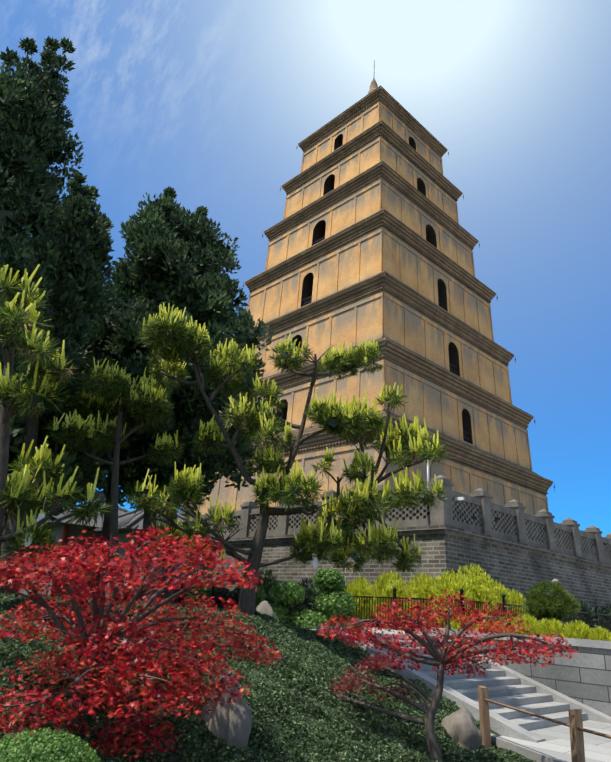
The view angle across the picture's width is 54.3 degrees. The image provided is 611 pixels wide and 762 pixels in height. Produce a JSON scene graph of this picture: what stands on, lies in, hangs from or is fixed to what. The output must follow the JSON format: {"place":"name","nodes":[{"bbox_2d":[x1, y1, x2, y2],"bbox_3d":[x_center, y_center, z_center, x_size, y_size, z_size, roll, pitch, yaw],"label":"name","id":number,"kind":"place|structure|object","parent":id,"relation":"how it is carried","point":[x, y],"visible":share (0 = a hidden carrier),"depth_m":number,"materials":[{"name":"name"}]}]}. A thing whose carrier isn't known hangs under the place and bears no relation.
{"place":"outdoors","nodes":[
{"label":"outdoors","id":0,"kind":"place"},
{"bbox_2d":[9,364,89,592],"bbox_3d":[-8.526,1.953,19.469,5.281,10.190,5.525,22,-28,-40],"label":"tree","id":1,"kind":"object","parent":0,"point":[21,566],"depth_m":17.78,"materials":[{"name":"plant"}]},
{"bbox_2d":[86,352,136,596],"bbox_3d":[-6.375,2.512,19.704,3.974,9.552,4.777,22,-28,-40],"label":"tree","id":2,"kind":"object","parent":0,"point":[105,530],"depth_m":18.54,"materials":[{"name":"brown wood"}]},
{"bbox_2d":[96,411,230,602],"bbox_3d":[-5.642,4.015,22.985,6.084,9.185,5.474,22,-28,-40],"label":"tree","id":3,"kind":"object","parent":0,"point":[166,594],"depth_m":21.83,"materials":[{"name":"brown wood"}]},
{"bbox_2d":[0,605,511,761],"bbox_3d":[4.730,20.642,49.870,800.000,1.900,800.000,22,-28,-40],"label":"ground","id":4,"kind":"structure","parent":0,"point":[255,673],"depth_m":7.04,"materials":[{"name":"plant"}]},
{"bbox_2d":[0,36,85,404],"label":"tree","id":5,"kind":"object","parent":4,"relation":"on","point":[40,161],"depth_m":13.60,"materials":[{"name":"green plant"}]},
{"bbox_2d":[0,728,100,761],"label":"bush","id":6,"kind":"object","parent":4,"relation":"on","point":[40,749],"visible":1,"depth_m":4.33,"materials":[{"name":"green plant"}]},
{"bbox_2d":[0,306,105,526],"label":"tree","id":7,"kind":"object","parent":4,"relation":"on","point":[85,462],"visible":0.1,"depth_m":14.67,"materials":[{"name":"green plant"}]},
{"bbox_2d":[9,372,88,510],"bbox_3d":[-7.612,0.673,15.462,4.953,7.760,4.614,22,-28,-40],"label":"tree foliage","id":8,"kind":"object","parent":7,"relation":"attached to","point":[68,449],"visible":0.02,"depth_m":15.08,"materials":[{"name":"green plant"}]},
{"bbox_2d":[0,265,113,578],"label":"pine","id":9,"kind":"object","parent":4,"relation":"on","point":[81,513],"depth_m":8.33,"materials":[{"name":"green plant"}]},
{"bbox_2d":[0,311,64,558],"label":"pine inner foliage","id":10,"kind":"object","parent":9,"relation":"attached to","point":[23,508],"visible":0.32,"depth_m":8.37,"materials":[{"name":"green plant"}]},
{"bbox_2d":[0,264,98,548],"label":"pine candles","id":11,"kind":"object","parent":9,"relation":"on","point":[33,314],"visible":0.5,"depth_m":8.48},
{"bbox_2d":[0,172,124,593],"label":"tree","id":12,"kind":"object","parent":4,"relation":"on","point":[103,242],"depth_m":15.05,"materials":[{"name":"green plant"}]},
{"bbox_2d":[16,179,112,413],"bbox_3d":[-6.268,-2.286,15.618,2.402,6.734,2.295,22,-28,-40],"label":"tree foliage","id":13,"kind":"object","parent":12,"relation":"attached to","point":[89,222],"visible":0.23,"depth_m":15.03,"materials":[{"name":"green plant"}]},
{"bbox_2d":[19,491,129,596],"bbox_3d":[-11.069,8.581,30.916,7.127,5.700,7.127,22,-28,-40],"label":"tiled kiosk","id":14,"kind":"object","parent":4,"relation":"on","point":[63,530],"visible":0.21,"depth_m":27.90,"materials":[{"name":"grey tile"}]},
{"bbox_2d":[72,463,125,507],"bbox_3d":[-12.537,5.218,33.328,7.299,13.549,6.639,22,-28,-40],"label":"tree","id":15,"kind":"object","parent":4,"relation":"on","point":[103,474],"depth_m":32.41,"materials":[{"name":"green plant"}]},
{"bbox_2d":[85,463,120,503],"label":"tree foliage","id":16,"kind":"object","parent":15,"relation":"attached to","point":[104,488],"depth_m":32.46,"materials":[{"name":"green plant"}]},
{"bbox_2d":[46,366,183,598],"bbox_3d":[-4.906,2.438,14.599,3.594,5.929,3.254,22,-28,-40],"label":"pine","id":17,"kind":"object","parent":4,"relation":"on","point":[164,454],"depth_m":14.53,"materials":[{"name":"green plant"}]},
{"bbox_2d":[56,377,174,455],"bbox_3d":[-4.846,0.912,15.188,3.084,2.149,2.564,22,-28,-40],"label":"pine tree","id":18,"kind":"object","parent":17,"relation":"attached to","point":[59,429],"visible":0.12,"depth_m":14.74,"materials":[{"name":"green plant"}]},
{"bbox_2d":[53,357,177,451],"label":"pine candles","id":19,"kind":"object","parent":17,"relation":"on","point":[79,420],"visible":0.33,"depth_m":14.72},
{"bbox_2d":[64,380,176,460],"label":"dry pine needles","id":20,"kind":"object","parent":17,"relation":"attached to","point":[105,434],"visible":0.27,"depth_m":14.69,"materials":[{"name":"plant"}]},
{"bbox_2d":[0,526,284,761],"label":"maple","id":21,"kind":"object","parent":4,"relation":"on","point":[138,667],"depth_m":5.80,"materials":[{"name":"red plant"}]},
{"bbox_2d":[24,497,317,575],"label":"tree name tags","id":22,"kind":"object","parent":4,"relation":"on","point":[315,559],"visible":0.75,"depth_m":8.23,"materials":[{"name":"white plastic"}]},
{"bbox_2d":[74,186,274,600],"bbox_3d":[-4.324,0.156,19.288,6.483,13.885,7.042,22,-28,-40],"label":"tree","id":23,"kind":"object","parent":4,"relation":"on","point":[226,322],"depth_m":17.88,"materials":[{"name":"green plant"}]},
{"bbox_2d":[69,199,264,507],"bbox_3d":[-4.254,-1.113,19.767,6.156,10.676,6.592,22,-28,-40],"label":"tree foliage","id":24,"kind":"object","parent":23,"relation":"attached to","point":[136,369],"visible":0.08,"depth_m":17.88,"materials":[{"name":"green plant"}]},
{"bbox_2d":[201,671,251,749],"bbox_3d":[-0.851,3.560,6.497,0.574,0.714,0.450,2,-21,3],"label":"rock","id":25,"kind":"object","parent":4,"relation":"on","point":[230,724],"visible":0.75,"depth_m":6.29,"materials":[{"name":"grey stone"}]},
{"bbox_2d":[239,586,265,608],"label":"bush","id":26,"kind":"object","parent":4,"relation":"on","point":[260,596],"depth_m":17.11,"materials":[{"name":"green plant"}]},
{"bbox_2d":[256,601,278,621],"bbox_3d":[-0.949,5.495,13.877,0.778,0.705,0.944,8,-21,-11],"label":"rock","id":27,"kind":"object","parent":4,"relation":"on","point":[263,607],"visible":0.17,"depth_m":13.67,"materials":[{"name":"beige stone"}]},
{"bbox_2d":[0,592,535,761],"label":"ground cover plants","id":28,"kind":"object","parent":4,"relation":"on","point":[312,657],"visible":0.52,"depth_m":7.44,"materials":[{"name":"green plant"}]},
{"bbox_2d":[121,311,450,614],"bbox_3d":[-0.453,1.703,12.495,6.913,6.264,2.814,5,-21,-3],"label":"pine","id":29,"kind":"object","parent":4,"relation":"on","point":[254,432],"depth_m":12.22,"materials":[{"name":"green plant"}]},
{"bbox_2d":[141,327,417,561],"bbox_3d":[-0.519,1.281,12.513,6.054,4.766,2.131,5,-21,-5],"label":"pine inner foliage","id":30,"kind":"object","parent":29,"relation":"attached to","point":[332,422],"visible":0.21,"depth_m":12.16,"materials":[{"name":"green plant"}]},
{"bbox_2d":[136,302,442,558],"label":"pine candles","id":31,"kind":"object","parent":29,"relation":"on","point":[364,486],"visible":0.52,"depth_m":12.25},
{"bbox_2d":[198,525,610,628],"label":"brick wall","id":32,"kind":"structure","parent":4,"relation":"on","point":[515,565],"depth_m":22.71,"materials":[{"name":"grey brick"}]},
{"bbox_2d":[181,60,554,523],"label":"pagoda","id":33,"kind":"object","parent":32,"relation":"on","point":[369,237],"visible":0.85,"depth_m":52.41,"materials":[{"name":"brick"}]},
{"bbox_2d":[178,475,610,563],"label":"balustrade","id":34,"kind":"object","parent":32,"relation":"on","point":[477,510],"depth_m":24.12,"materials":[{"name":"grey stone"}]},
{"bbox_2d":[421,460,463,500],"bbox_3d":[4.589,3.684,20.902,1.240,2.860,1.590,22,-28,-40],"label":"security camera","id":35,"kind":"object","parent":32,"relation":"on","point":[457,498],"visible":0.31,"depth_m":21.70,"materials":[{"name":"grey metal"}]},
{"bbox_2d":[316,589,577,761],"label":"maple","id":36,"kind":"object","parent":4,"relation":"on","point":[459,616],"depth_m":7.69,"materials":[{"name":"red plant"}]},
{"bbox_2d":[441,706,481,750],"bbox_3d":[2.310,5.171,8.848,0.600,0.596,0.682,-3,-22,18],"label":"rock","id":37,"kind":"object","parent":4,"relation":"on","point":[461,728],"visible":0.65,"depth_m":8.62,"materials":[{"name":"grey stone"}]},
{"bbox_2d":[317,626,610,742],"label":"stone stairs","id":38,"kind":"structure","parent":4,"relation":"on","point":[507,686],"depth_m":12.02,"materials":[{"name":"stone"}]},
{"bbox_2d":[423,627,610,716],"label":"retaining wall","id":39,"kind":"structure","parent":4,"relation":"on","point":[583,675],"depth_m":12.88,"materials":[{"name":"stone"}]},
{"bbox_2d":[451,613,470,629],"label":"shrub","id":40,"kind":"object","parent":39,"relation":"on","point":[456,626],"visible":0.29,"depth_m":15.23,"materials":[{"name":"yellow plant"}]},
{"bbox_2d":[469,613,493,631],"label":"shrub","id":41,"kind":"object","parent":39,"relation":"on","point":[473,626],"visible":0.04,"depth_m":14.81,"materials":[{"name":"plant"}]},
{"bbox_2d":[490,616,513,633],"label":"shrub","id":42,"kind":"object","parent":39,"relation":"on","point":[501,624],"visible":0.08,"depth_m":14.43,"materials":[{"name":"plant"}]},
{"bbox_2d":[511,613,539,634],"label":"shrub","id":43,"kind":"object","parent":39,"relation":"on","point":[533,622],"visible":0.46,"depth_m":14.03,"materials":[{"name":"yellow plant"}]},
{"bbox_2d":[535,617,563,636],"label":"shrub","id":44,"kind":"object","parent":39,"relation":"on","point":[551,627],"visible":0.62,"depth_m":13.63,"materials":[{"name":"yellow plant"}]},
{"bbox_2d":[560,620,590,638],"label":"shrub","id":45,"kind":"object","parent":39,"relation":"on","point":[578,629],"visible":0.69,"depth_m":13.22,"materials":[{"name":"plant"}]},
{"bbox_2d":[587,626,610,640],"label":"shrub","id":46,"kind":"object","parent":39,"relation":"on","point":[600,633],"visible":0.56,"depth_m":12.89,"materials":[{"name":"yellow plant"}]},
{"bbox_2d":[478,686,610,761],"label":"post and rail fence","id":47,"kind":"object","parent":4,"relation":"on","point":[575,725],"visible":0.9,"depth_m":7.54,"materials":[{"name":"brown wood"}]},
{"bbox_2d":[0,0,610,537],"label":"sky","id":48,"kind":"structure","parent":0,"point":[212,102],"materials":[{"name":"blue"}]},
{"bbox_2d":[295,626,422,634],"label":"plaza paving","id":49,"kind":"structure","parent":0,"point":[387,632],"depth_m":16.04,"materials":[{"name":"grey stone"}]},
{"bbox_2d":[86,509,215,603],"bbox_3d":[-7.577,8.226,28.872,5.727,5.300,5.727,22,-28,-40],"label":"tiled kiosk","id":50,"kind":"object","parent":49,"relation":"on","point":[127,521],"visible":0.15,"depth_m":27.04,"materials":[{"name":"grey tile"}]},
{"bbox_2d":[183,567,220,605],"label":"shrub","id":51,"kind":"object","parent":49,"relation":"on","point":[203,588],"visible":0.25,"depth_m":26.26,"materials":[{"name":"green plant"}]},
{"bbox_2d":[206,586,232,607],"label":"shrub","id":52,"kind":"object","parent":49,"relation":"on","point":[222,589],"visible":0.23,"depth_m":25.37,"materials":[{"name":"green plant"}]},
{"bbox_2d":[225,586,240,606],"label":"shrub","id":53,"kind":"object","parent":49,"relation":"on","point":[238,589],"visible":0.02,"depth_m":24.47,"materials":[{"name":"green plant"}]},
{"bbox_2d":[238,568,277,603],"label":"shrub","id":54,"kind":"object","parent":49,"relation":"on","point":[266,585],"visible":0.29,"depth_m":23.78,"materials":[{"name":"green plant"}]},
{"bbox_2d":[269,580,311,626],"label":"topiary","id":55,"kind":"object","parent":49,"relation":"on","point":[284,595],"depth_m":15.49,"materials":[{"name":"green plant"}]},
{"bbox_2d":[292,577,319,610],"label":"shrub","id":56,"kind":"object","parent":49,"relation":"on","point":[304,585],"visible":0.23,"depth_m":21.90,"materials":[{"name":"green plant"}]},
{"bbox_2d":[308,578,350,611],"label":"shrub","id":57,"kind":"object","parent":49,"relation":"on","point":[314,588],"visible":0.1,"depth_m":21.11,"materials":[{"name":"green plant"}]},
{"bbox_2d":[301,568,363,631],"bbox_3d":[0.686,5.430,14.587,1.510,1.646,1.036,8,-21,-12],"label":"topiary","id":58,"kind":"object","parent":49,"relation":"on","point":[331,601],"depth_m":14.38,"materials":[{"name":"green plant"}]},
{"bbox_2d":[344,576,373,622],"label":"shrub","id":59,"kind":"object","parent":49,"relation":"on","point":[360,588],"visible":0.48,"depth_m":20.10,"materials":[{"name":"yellow plant"}]},
{"bbox_2d":[370,570,406,627],"bbox_3d":[2.779,7.108,19.457,1.386,1.821,1.359,22,-28,-40],"label":"shrub","id":60,"kind":"object","parent":49,"relation":"on","point":[385,587],"visible":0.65,"depth_m":19.28,"materials":[{"name":"plant"}]},
{"bbox_2d":[172,583,610,632],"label":"iron fence","id":61,"kind":"object","parent":49,"relation":"on","point":[504,604],"visible":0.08,"depth_m":19.51,"materials":[{"name":"black metal"}]},
{"bbox_2d":[402,573,437,626],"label":"shrub","id":62,"kind":"object","parent":49,"relation":"on","point":[421,588],"visible":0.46,"depth_m":18.39,"materials":[{"name":"yellow plant"}]},
{"bbox_2d":[428,569,473,628],"bbox_3d":[4.294,6.488,17.623,1.328,1.825,1.274,-3,-22,17],"label":"shrub","id":63,"kind":"object","parent":49,"relation":"on","point":[444,583],"visible":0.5,"depth_m":17.49,"materials":[{"name":"yellow plant"}]},
{"bbox_2d":[453,563,498,614],"bbox_3d":[5.218,6.707,18.463,1.584,2.084,1.569,22,-28,-40],"label":"shrub","id":64,"kind":"object","parent":49,"relation":"on","point":[475,583],"visible":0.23,"depth_m":18.24,"materials":[{"name":"yellow plant"}]},
{"bbox_2d":[482,579,514,620],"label":"shrub","id":65,"kind":"object","parent":49,"relation":"on","point":[501,589],"visible":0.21,"depth_m":19.03,"materials":[{"name":"yellow plant"}]},
{"bbox_2d":[506,588,525,617],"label":"shrub","id":66,"kind":"object","parent":49,"relation":"on","point":[517,600],"visible":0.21,"depth_m":19.78,"materials":[{"name":"plant"}]},
{"bbox_2d":[518,590,550,620],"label":"shrub","id":67,"kind":"object","parent":49,"relation":"on","point":[525,599],"visible":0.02,"depth_m":20.83,"materials":[{"name":"plant"}]},
{"bbox_2d":[537,612,570,626],"bbox_3d":[7.196,6.946,17.445,1.040,1.207,1.040,22,-28,-40],"label":"potted pine pot","id":68,"kind":"object","parent":49,"relation":"on","point":[552,617],"visible":0.12,"depth_m":17.05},
{"bbox_2d":[527,589,569,615],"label":"bush","id":69,"kind":"object","parent":68,"relation":"in","point":[547,594],"visible":0.15,"depth_m":17.41,"materials":[{"name":"green plant"}]},
{"bbox_2d":[520,578,581,621],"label":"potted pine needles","id":70,"kind":"object","parent":68,"relation":"in","point":[537,600],"visible":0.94,"depth_m":17.34,"materials":[{"name":"green plant"}]},
{"bbox_2d":[563,613,580,621],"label":"shrub","id":71,"kind":"object","parent":49,"relation":"on","point":[573,618],"depth_m":21.97,"materials":[{"name":"green plant"}]},
{"bbox_2d":[569,597,598,628],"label":"shrub","id":72,"kind":"object","parent":49,"relation":"on","point":[585,609],"visible":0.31,"depth_m":22.84,"materials":[{"name":"green plant"}]},
{"bbox_2d":[591,608,610,629],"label":"shrub","id":73,"kind":"object","parent":49,"relation":"on","point":[600,611],"visible":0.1,"depth_m":24.53,"materials":[{"name":"green plant"}]},
{"bbox_2d":[598,602,610,612],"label":"shrub","id":74,"kind":"object","parent":49,"relation":"on","point":[606,609],"visible":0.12,"depth_m":25.77,"materials":[{"name":"green plant"}]},
{"bbox_2d":[491,720,610,761],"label":"path","id":75,"kind":"structure","parent":0,"point":[555,746],"depth_m":9.33,"materials":[{"name":"white concrete"}]}
]}

